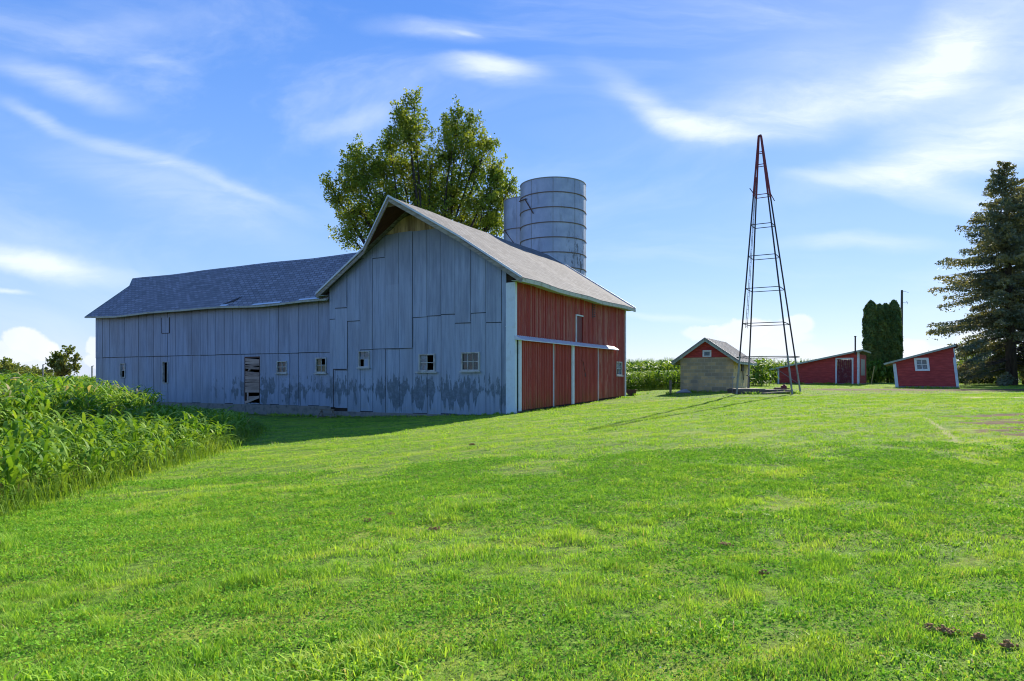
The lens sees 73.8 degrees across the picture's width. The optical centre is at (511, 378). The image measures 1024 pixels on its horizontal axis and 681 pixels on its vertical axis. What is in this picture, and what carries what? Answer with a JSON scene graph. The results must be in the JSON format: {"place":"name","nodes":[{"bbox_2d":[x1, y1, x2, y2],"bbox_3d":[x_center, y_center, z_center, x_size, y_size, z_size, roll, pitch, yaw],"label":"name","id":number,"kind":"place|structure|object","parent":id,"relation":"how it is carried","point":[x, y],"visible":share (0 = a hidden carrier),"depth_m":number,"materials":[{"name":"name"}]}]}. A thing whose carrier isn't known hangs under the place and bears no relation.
{"place":"outdoors","nodes":[
{"label":"outdoors","id":0,"kind":"place"},
{"bbox_2d":[0,380,1023,680],"bbox_3d":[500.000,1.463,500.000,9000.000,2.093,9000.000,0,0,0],"label":"ground","id":1,"kind":"structure","parent":0,"point":[384,468],"depth_m":6.25,"materials":[{"name":"green plant"}]},
{"bbox_2d":[0,421,17,462],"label":"corn plant","id":2,"kind":"object","parent":1,"relation":"on","point":[4,441],"visible":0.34,"depth_m":13.86,"materials":[{"name":"green plant"}]},
{"bbox_2d":[0,443,19,494],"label":"corn plant","id":3,"kind":"object","parent":1,"relation":"on","point":[4,481],"visible":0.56,"depth_m":10.88,"materials":[{"name":"green plant"}]},
{"bbox_2d":[0,427,21,445],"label":"corn plant","id":4,"kind":"object","parent":1,"relation":"on","point":[14,433],"visible":0.28,"depth_m":12.97,"materials":[{"name":"green plant"}]},
{"bbox_2d":[2,436,24,502],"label":"corn plant","id":5,"kind":"object","parent":1,"relation":"on","point":[11,464],"visible":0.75,"depth_m":10.92,"materials":[{"name":"green plant"}]},
{"bbox_2d":[0,360,26,375],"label":"tree","id":6,"kind":"object","parent":1,"relation":"on","point":[8,365],"visible":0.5,"depth_m":199.11,"materials":[{"name":"green plant"}]},
{"bbox_2d":[8,418,25,443],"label":"corn plant","id":7,"kind":"object","parent":1,"relation":"on","point":[21,423],"visible":0.24,"depth_m":14.18,"materials":[{"name":"green plant"}]},
{"bbox_2d":[0,444,36,494],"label":"corn plant","id":8,"kind":"object","parent":1,"relation":"on","point":[18,452],"visible":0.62,"depth_m":11.07,"materials":[{"name":"green plant"}]},
{"bbox_2d":[2,430,34,477],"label":"corn plant","id":9,"kind":"object","parent":1,"relation":"on","point":[25,436],"visible":0.25,"depth_m":13.24,"materials":[{"name":"green plant"}]},
{"bbox_2d":[11,417,33,478],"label":"corn plant","id":10,"kind":"object","parent":1,"relation":"on","point":[14,426],"visible":0.3,"depth_m":14.02,"materials":[{"name":"green plant"}]},
{"bbox_2d":[18,431,39,479],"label":"corn plant","id":11,"kind":"object","parent":1,"relation":"on","point":[21,439],"visible":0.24,"depth_m":13.40,"materials":[{"name":"green plant"}]},
{"bbox_2d":[7,436,54,478],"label":"corn plant","id":12,"kind":"object","parent":1,"relation":"on","point":[28,440],"visible":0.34,"depth_m":12.34,"materials":[{"name":"green plant"}]},
{"bbox_2d":[18,439,46,492],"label":"corn plant","id":13,"kind":"object","parent":1,"relation":"on","point":[24,464],"visible":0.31,"depth_m":12.27,"materials":[{"name":"green plant"}]},
{"bbox_2d":[21,364,51,376],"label":"tree","id":14,"kind":"object","parent":1,"relation":"on","point":[36,370],"visible":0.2,"depth_m":298.52,"materials":[{"name":"green plant"}]},
{"bbox_2d":[2,445,71,492],"bbox_3d":[-7.887,1.549,11.382,1.329,0.998,0.628,0,0,-34],"label":"corn plant","id":15,"kind":"object","parent":1,"relation":"on","point":[31,466],"visible":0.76,"depth_m":11.46,"materials":[{"name":"green plant"}]},
{"bbox_2d":[21,418,54,470],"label":"corn plant","id":16,"kind":"object","parent":1,"relation":"on","point":[32,426],"visible":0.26,"depth_m":14.76,"materials":[{"name":"green plant"}]},
{"bbox_2d":[17,433,59,481],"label":"corn plant","id":17,"kind":"object","parent":1,"relation":"on","point":[38,463],"visible":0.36,"depth_m":12.61,"materials":[{"name":"green plant"}]},
{"bbox_2d":[11,417,66,475],"bbox_3d":[-9.448,1.450,13.521,0.366,1.319,1.462,0,0,5],"label":"corn plant","id":18,"kind":"object","parent":1,"relation":"on","point":[36,432],"visible":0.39,"depth_m":13.57,"materials":[{"name":"green plant"}]},
{"bbox_2d":[0,436,78,483],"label":"corn plant","id":19,"kind":"object","parent":1,"relation":"on","point":[40,464],"visible":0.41,"depth_m":12.49,"materials":[{"name":"green plant"}]},
{"bbox_2d":[22,438,60,489],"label":"corn plant","id":20,"kind":"object","parent":1,"relation":"on","point":[45,454],"visible":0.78,"depth_m":11.68,"materials":[{"name":"green plant"}]},
{"bbox_2d":[24,426,72,479],"bbox_3d":[-8.950,1.513,13.170,0.281,1.136,1.347,0,0,1],"label":"corn plant","id":21,"kind":"object","parent":1,"relation":"on","point":[57,436],"visible":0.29,"depth_m":13.38,"materials":[{"name":"green plant"}]},
{"bbox_2d":[20,437,77,485],"bbox_3d":[-8.325,1.534,11.993,1.344,1.010,0.636,0,0,-31],"label":"corn plant","id":22,"kind":"object","parent":1,"relation":"on","point":[41,454],"visible":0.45,"depth_m":11.91,"materials":[{"name":"green plant"}]},
{"bbox_2d":[32,437,67,477],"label":"corn plant","id":23,"kind":"object","parent":1,"relation":"on","point":[53,454],"visible":0.25,"depth_m":12.75,"materials":[{"name":"green plant"}]},
{"bbox_2d":[47,430,56,472],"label":"corn plant","id":24,"kind":"object","parent":1,"relation":"on","point":[52,436],"visible":0.27,"depth_m":13.20,"materials":[{"name":"green plant"}]},
{"bbox_2d":[30,421,76,473],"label":"corn plant","id":25,"kind":"object","parent":1,"relation":"on","point":[46,428],"visible":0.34,"depth_m":13.79,"materials":[{"name":"green plant"}]},
{"bbox_2d":[24,442,89,490],"bbox_3d":[-7.997,1.579,12.046,1.115,0.898,0.415,0,0,9],"label":"corn plant","id":26,"kind":"object","parent":1,"relation":"on","point":[57,457],"visible":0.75,"depth_m":12.05,"materials":[{"name":"green plant"}]},
{"bbox_2d":[33,433,88,477],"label":"corn plant","id":27,"kind":"object","parent":1,"relation":"on","point":[64,452],"visible":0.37,"depth_m":13.43,"materials":[{"name":"green plant"}]},
{"bbox_2d":[44,344,82,376],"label":"tree","id":28,"kind":"object","parent":1,"relation":"on","point":[57,364],"visible":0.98,"depth_m":119.66,"materials":[{"name":"green plant"}]},
{"bbox_2d":[48,423,82,472],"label":"corn plant","id":29,"kind":"object","parent":1,"relation":"on","point":[57,428],"visible":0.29,"depth_m":14.39,"materials":[{"name":"green plant"}]},
{"bbox_2d":[48,442,83,484],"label":"corn plant","id":30,"kind":"object","parent":1,"relation":"on","point":[66,462],"visible":0.55,"depth_m":12.31,"materials":[{"name":"green plant"}]},
{"bbox_2d":[59,421,76,461],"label":"corn plant","id":31,"kind":"object","parent":1,"relation":"on","point":[68,433],"visible":0.32,"depth_m":14.56,"materials":[{"name":"green plant"}]},
{"bbox_2d":[44,425,93,477],"bbox_3d":[-8.854,1.512,13.763,1.289,1.163,0.323,0,0,-38],"label":"corn plant","id":32,"kind":"object","parent":1,"relation":"on","point":[72,446],"visible":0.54,"depth_m":13.81,"materials":[{"name":"green plant"}]},
{"bbox_2d":[38,435,102,480],"bbox_3d":[-8.004,1.507,12.380,1.251,1.056,0.261,0,0,-6],"label":"corn plant","id":33,"kind":"object","parent":1,"relation":"on","point":[67,454],"visible":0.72,"depth_m":12.41,"materials":[{"name":"green plant"}]},
{"bbox_2d":[60,424,92,468],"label":"corn plant","id":34,"kind":"object","parent":1,"relation":"on","point":[82,434],"visible":0.49,"depth_m":14.05,"materials":[{"name":"green plant"}]},
{"bbox_2d":[67,412,88,444],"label":"corn plant","id":35,"kind":"object","parent":1,"relation":"on","point":[84,419],"visible":0.34,"depth_m":16.24,"materials":[{"name":"green plant"}]},
{"bbox_2d":[59,446,97,478],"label":"corn plant","id":36,"kind":"object","parent":1,"relation":"on","point":[81,460],"visible":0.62,"depth_m":12.81,"materials":[{"name":"green plant"}]},
{"bbox_2d":[67,420,96,467],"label":"corn plant","id":37,"kind":"object","parent":1,"relation":"on","point":[74,430],"visible":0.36,"depth_m":14.79,"materials":[{"name":"green plant"}]},
{"bbox_2d":[69,431,106,460],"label":"corn plant","id":38,"kind":"object","parent":1,"relation":"on","point":[91,437],"visible":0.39,"depth_m":14.05,"materials":[{"name":"green plant"}]},
{"bbox_2d":[62,420,116,473],"bbox_3d":[-9.362,1.512,14.998,1.309,1.212,0.414,0,0,-9],"label":"corn plant","id":39,"kind":"object","parent":1,"relation":"on","point":[88,438],"visible":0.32,"depth_m":14.97,"materials":[{"name":"green plant"}]},
{"bbox_2d":[59,447,120,476],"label":"corn plant","id":40,"kind":"object","parent":1,"relation":"on","point":[100,456],"visible":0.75,"depth_m":13.24,"materials":[{"name":"green plant"}]},
{"bbox_2d":[71,436,112,479],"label":"corn plant","id":41,"kind":"object","parent":1,"relation":"on","point":[89,457],"visible":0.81,"depth_m":12.95,"materials":[{"name":"green plant"}]},
{"bbox_2d":[71,428,123,461],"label":"corn plant","id":42,"kind":"object","parent":1,"relation":"on","point":[96,437],"visible":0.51,"depth_m":14.25,"materials":[{"name":"green plant"}]},
{"bbox_2d":[75,438,123,470],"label":"corn plant","id":43,"kind":"object","parent":1,"relation":"on","point":[99,452],"visible":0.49,"depth_m":13.36,"materials":[{"name":"green plant"}]},
{"bbox_2d":[75,435,128,470],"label":"corn plant","id":44,"kind":"object","parent":1,"relation":"on","point":[108,442],"visible":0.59,"depth_m":14.03,"materials":[{"name":"green plant"}]},
{"bbox_2d":[83,428,123,463],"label":"corn plant","id":45,"kind":"object","parent":1,"relation":"on","point":[100,436],"visible":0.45,"depth_m":14.61,"materials":[{"name":"green plant"}]},
{"bbox_2d":[89,417,128,466],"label":"corn plant","id":46,"kind":"object","parent":1,"relation":"on","point":[99,422],"visible":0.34,"depth_m":15.86,"materials":[{"name":"green plant"}]},
{"bbox_2d":[100,414,126,445],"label":"corn plant","id":47,"kind":"object","parent":1,"relation":"on","point":[118,425],"visible":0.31,"depth_m":16.33,"materials":[{"name":"green plant"}]},
{"bbox_2d":[92,447,140,467],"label":"corn plant","id":48,"kind":"object","parent":1,"relation":"on","point":[114,453],"visible":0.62,"depth_m":13.78,"materials":[{"name":"green plant"}]},
{"bbox_2d":[101,428,146,470],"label":"corn plant","id":49,"kind":"object","parent":1,"relation":"on","point":[121,438],"visible":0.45,"depth_m":15.19,"materials":[{"name":"green plant"}]},
{"bbox_2d":[113,420,135,455],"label":"corn plant","id":50,"kind":"object","parent":1,"relation":"on","point":[122,428],"visible":0.29,"depth_m":15.44,"materials":[{"name":"green plant"}]},
{"bbox_2d":[104,441,154,469],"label":"corn plant","id":51,"kind":"object","parent":1,"relation":"on","point":[131,447],"visible":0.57,"depth_m":14.59,"materials":[{"name":"green plant"}]},
{"bbox_2d":[0,369,259,494],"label":"cornfield","id":52,"kind":"structure","parent":1,"relation":"on","point":[29,396],"depth_m":21.54,"materials":[{"name":"green plant"}]},
{"bbox_2d":[110,441,150,470],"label":"corn plant","id":53,"kind":"object","parent":1,"relation":"on","point":[126,449],"visible":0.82,"depth_m":14.21,"materials":[{"name":"green plant"}]},
{"bbox_2d":[103,427,157,450],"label":"corn plant","id":54,"kind":"object","parent":1,"relation":"on","point":[138,436],"visible":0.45,"depth_m":15.78,"materials":[{"name":"green plant"}]},
{"bbox_2d":[125,416,142,451],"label":"corn plant","id":55,"kind":"object","parent":1,"relation":"on","point":[132,429],"visible":0.52,"depth_m":16.01,"materials":[{"name":"green plant"}]},
{"bbox_2d":[118,440,154,467],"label":"corn plant","id":56,"kind":"object","parent":1,"relation":"on","point":[137,453],"visible":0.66,"depth_m":14.62,"materials":[{"name":"green plant"}]},
{"bbox_2d":[0,412,273,525],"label":"edge weeds","id":57,"kind":"object","parent":1,"relation":"on","point":[50,491],"visible":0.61,"depth_m":13.37,"materials":[{"name":"green plant"}]},
{"bbox_2d":[117,440,165,469],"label":"corn plant","id":58,"kind":"object","parent":1,"relation":"on","point":[140,453],"visible":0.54,"depth_m":14.78,"materials":[{"name":"green plant"}]},
{"bbox_2d":[136,420,150,456],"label":"corn plant","id":59,"kind":"object","parent":1,"relation":"on","point":[145,431],"visible":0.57,"depth_m":16.28,"materials":[{"name":"green plant"}]},
{"bbox_2d":[142,440,165,467],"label":"corn plant","id":60,"kind":"object","parent":1,"relation":"on","point":[151,448],"visible":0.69,"depth_m":15.32,"materials":[{"name":"green plant"}]},
{"bbox_2d":[150,438,171,464],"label":"corn plant","id":61,"kind":"object","parent":1,"relation":"on","point":[164,450],"visible":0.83,"depth_m":15.94,"materials":[{"name":"green plant"}]},
{"bbox_2d":[151,422,172,447],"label":"corn plant","id":62,"kind":"object","parent":1,"relation":"on","point":[156,429],"visible":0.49,"depth_m":16.86,"materials":[{"name":"green plant"}]},
{"bbox_2d":[149,423,180,446],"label":"corn plant","id":63,"kind":"object","parent":1,"relation":"on","point":[165,432],"visible":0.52,"depth_m":17.21,"materials":[{"name":"green plant"}]},
{"bbox_2d":[151,421,192,444],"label":"corn plant","id":64,"kind":"object","parent":1,"relation":"on","point":[171,431],"visible":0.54,"depth_m":17.55,"materials":[{"name":"green plant"}]},
{"bbox_2d":[161,435,198,458],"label":"corn plant","id":65,"kind":"object","parent":1,"relation":"on","point":[173,443],"visible":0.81,"depth_m":16.44,"materials":[{"name":"green plant"}]},
{"bbox_2d":[168,424,194,448],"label":"corn plant","id":66,"kind":"object","parent":1,"relation":"on","point":[184,431],"visible":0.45,"depth_m":18.24,"materials":[{"name":"green plant"}]},
{"bbox_2d":[177,411,199,438],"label":"corn plant","id":67,"kind":"object","parent":1,"relation":"on","point":[186,417],"visible":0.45,"depth_m":19.92,"materials":[{"name":"green plant"}]},
{"bbox_2d":[174,422,203,441],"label":"corn plant","id":68,"kind":"object","parent":1,"relation":"on","point":[187,426],"visible":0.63,"depth_m":18.34,"materials":[{"name":"green plant"}]},
{"bbox_2d":[84,252,356,415],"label":"long barn wing","id":69,"kind":"structure","parent":1,"relation":"on","point":[252,338],"depth_m":42.12,"materials":[{"name":"white wood"}]},
{"bbox_2d":[120,363,125,377],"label":"window","id":70,"kind":"structure","parent":69,"relation":"in","point":[122,365],"depth_m":46.60,"materials":[{"name":"white wood"}]},
{"bbox_2d":[162,362,167,382],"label":"window","id":71,"kind":"structure","parent":69,"relation":"in","point":[163,363],"depth_m":44.46,"materials":[{"name":"white wood"}]},
{"bbox_2d":[244,356,259,403],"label":"boarded door","id":72,"kind":"structure","parent":69,"relation":"in","point":[254,385],"depth_m":40.47,"materials":[{"name":"wood"}]},
{"bbox_2d":[275,361,287,373],"bbox_3d":[-13.230,-0.630,39.239,0.900,0.760,0.220,0,0,29],"label":"window","id":73,"kind":"structure","parent":69,"relation":"in","point":[281,366],"depth_m":39.25,"materials":[{"name":"white wood"}]},
{"bbox_2d":[314,357,326,373],"bbox_3d":[-10.566,-0.705,37.773,0.920,0.910,0.220,0,0,29],"label":"window","id":74,"kind":"structure","parent":69,"relation":"in","point":[319,368],"depth_m":37.78,"materials":[{"name":"white wood"}]},
{"bbox_2d":[317,409,335,417],"bbox_3d":[-9.892,1.876,36.466,1.013,0.492,0.500,0,0,29],"label":"sawhorse","id":75,"kind":"object","parent":1,"relation":"on","point":[331,410],"visible":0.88,"depth_m":36.37,"materials":[{"name":"wood"}]},
{"bbox_2d":[318,86,519,250],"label":"maple tree","id":76,"kind":"object","parent":1,"relation":"on","point":[447,202],"visible":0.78,"depth_m":61.41,"materials":[{"name":"green plant"}]},
{"bbox_2d":[315,195,635,416],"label":"gable barn","id":77,"kind":"structure","parent":1,"relation":"on","point":[432,314],"depth_m":34.51,"materials":[{"name":"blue wood"}]},
{"bbox_2d":[356,351,369,368],"bbox_3d":[-7.785,-0.985,35.878,0.840,0.930,0.220,0,0,29],"label":"window","id":78,"kind":"structure","parent":77,"relation":"in","point":[361,354],"depth_m":35.88,"materials":[{"name":"white wood"}]},
{"bbox_2d":[415,354,436,372],"bbox_3d":[-4.235,-0.755,33.926,1.260,0.950,0.220,0,0,29],"label":"window","id":79,"kind":"structure","parent":77,"relation":"in","point":[423,362],"depth_m":34.02,"materials":[{"name":"white wood"}]},
{"bbox_2d":[459,352,479,371],"bbox_3d":[-2.001,-0.780,32.698,1.140,0.980,0.220,0,0,29],"label":"window","id":80,"kind":"structure","parent":77,"relation":"in","point":[469,360],"depth_m":32.71,"materials":[{"name":"white wood"}]},
{"bbox_2d":[518,340,570,410],"bbox_3d":[1.739,-0.151,34.261,0.116,3.337,6.000,0,0,29],"label":"sliding door","id":81,"kind":"structure","parent":77,"relation":"in","point":[544,369],"depth_m":33.88,"materials":[{"name":"red wood"}]},
{"bbox_2d":[571,345,597,403],"bbox_3d":[4.142,-0.216,38.565,0.125,3.209,3.865,0,0,29],"label":"sliding door","id":82,"kind":"structure","parent":77,"relation":"in","point":[584,389],"depth_m":38.41,"materials":[{"name":"red wood"}]},
{"bbox_2d":[616,361,623,375],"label":"window","id":83,"kind":"structure","parent":77,"relation":"in","point":[618,364],"depth_m":43.76,"materials":[{"name":"white wood"}]},
{"bbox_2d":[503,196,519,244],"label":"grain silo","id":84,"kind":"object","parent":1,"relation":"on","point":[511,231],"visible":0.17,"depth_m":55.87,"materials":[{"name":"metal"}]},
{"bbox_2d":[0,438,1023,680],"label":"clover","id":85,"kind":"object","parent":1,"relation":"on","point":[510,482],"depth_m":7.05,"materials":[{"name":"green plant"}]},
{"bbox_2d":[519,176,586,276],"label":"grain silo","id":86,"kind":"object","parent":1,"relation":"on","point":[553,213],"visible":0.43,"depth_m":49.05,"materials":[{"name":"metal"}]},
{"bbox_2d":[671,337,756,391],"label":"block hut","id":87,"kind":"object","parent":1,"relation":"on","point":[706,364],"visible":0.91,"depth_m":44.92,"materials":[{"name":"concrete"}]},
{"bbox_2d":[727,388,790,393],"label":"well platform","id":88,"kind":"structure","parent":1,"relation":"on","point":[742,390],"depth_m":39.52,"materials":[{"name":"concrete"}]},
{"bbox_2d":[736,134,800,394],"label":"windmill tower","id":89,"kind":"structure","parent":1,"relation":"on","point":[755,189],"depth_m":40.13,"materials":[{"name":"metal"}]},
{"bbox_2d":[769,336,870,383],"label":"long shed","id":90,"kind":"structure","parent":1,"relation":"on","point":[847,367],"depth_m":67.62,"materials":[{"name":"wood"}]},
{"bbox_2d":[835,358,852,383],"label":"plank door","id":91,"kind":"structure","parent":90,"relation":"in","point":[843,366],"depth_m":66.76,"materials":[{"name":"red wood"}]},
{"bbox_2d":[626,357,1021,389],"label":"cornfield","id":92,"kind":"structure","parent":1,"relation":"on","point":[653,375],"depth_m":62.45,"materials":[{"name":"green plant"}]},
{"bbox_2d":[861,299,887,382],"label":"arborvitae","id":93,"kind":"object","parent":1,"relation":"on","point":[874,324],"visible":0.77,"depth_m":77.34,"materials":[{"name":"green plant"}]},
{"bbox_2d":[881,299,903,382],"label":"arborvitae","id":94,"kind":"object","parent":1,"relation":"on","point":[894,339],"visible":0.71,"depth_m":77.35,"materials":[{"name":"green plant"}]},
{"bbox_2d":[900,290,908,357],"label":"utility pole","id":95,"kind":"object","parent":1,"relation":"on","point":[902,302],"visible":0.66,"depth_m":84.86,"materials":[{"name":"brown wood"}]},
{"bbox_2d":[883,344,958,387],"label":"leaning shed","id":96,"kind":"structure","parent":1,"relation":"on","point":[936,368],"depth_m":53.81,"materials":[{"name":"red wood"}]},
{"bbox_2d":[914,358,929,370],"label":"window","id":97,"kind":"structure","parent":96,"relation":"in","point":[921,364],"depth_m":54.07,"materials":[{"name":"white glass"}]},
{"bbox_2d":[917,623,939,631],"bbox_3d":[2.569,1.530,4.197,0.139,0.051,0.092,0,0,0],"label":"dirt clod","id":98,"kind":"object","parent":1,"relation":"on","point":[928,625],"visible":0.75,"depth_m":4.19,"materials":[{"name":"soil"}]},
{"bbox_2d":[936,624,960,634],"bbox_3d":[2.656,1.530,4.158,0.144,0.047,0.099,0,0,0],"label":"dirt clod","id":99,"kind":"object","parent":1,"relation":"on","point":[944,628],"visible":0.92,"depth_m":4.15,"materials":[{"name":"soil"}]},
{"bbox_2d":[925,161,1023,385],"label":"spruce tree","id":100,"kind":"object","parent":1,"relation":"on","point":[992,290],"visible":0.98,"depth_m":59.53,"materials":[{"name":"green plant"}]},
{"bbox_2d":[957,363,995,383],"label":"bush","id":101,"kind":"object","parent":1,"relation":"on","point":[975,382],"visible":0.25,"depth_m":67.30,"materials":[{"name":"green plant"}]},
{"bbox_2d":[970,632,986,640],"bbox_3d":[2.762,1.524,4.037,0.088,0.051,0.059,0,0,27],"label":"dirt clod","id":102,"kind":"object","parent":1,"relation":"on","point":[977,635],"visible":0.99,"depth_m":4.03,"materials":[{"name":"soil"}]},
{"bbox_2d":[955,185,1023,383],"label":"spruce tree","id":103,"kind":"object","parent":1,"relation":"on","point":[991,367],"visible":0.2,"depth_m":63.46,"materials":[{"name":"green plant"}]},
{"bbox_2d":[970,372,1018,383],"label":"bush","id":104,"kind":"object","parent":1,"relation":"on","point":[991,380],"visible":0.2,"depth_m":66.70,"materials":[{"name":"green plant"}]},
{"bbox_2d":[999,639,1019,648],"bbox_3d":[2.852,1.520,3.922,0.106,0.052,0.056,0,0,-12],"label":"dirt clod","id":105,"kind":"object","parent":1,"relation":"on","point":[1007,644],"visible":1,"depth_m":3.91,"materials":[{"name":"soil"}]},
{"bbox_2d":[0,0,1023,377],"label":"sky","id":106,"kind":"structure","parent":0,"point":[139,138],"materials":[{"name":"blue"}]},
{"bbox_2d":[626,389,636,394],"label":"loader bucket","id":107,"kind":"object","parent":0,"point":[630,391],"visible":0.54,"depth_m":46.47,"materials":[{"name":"metal"}]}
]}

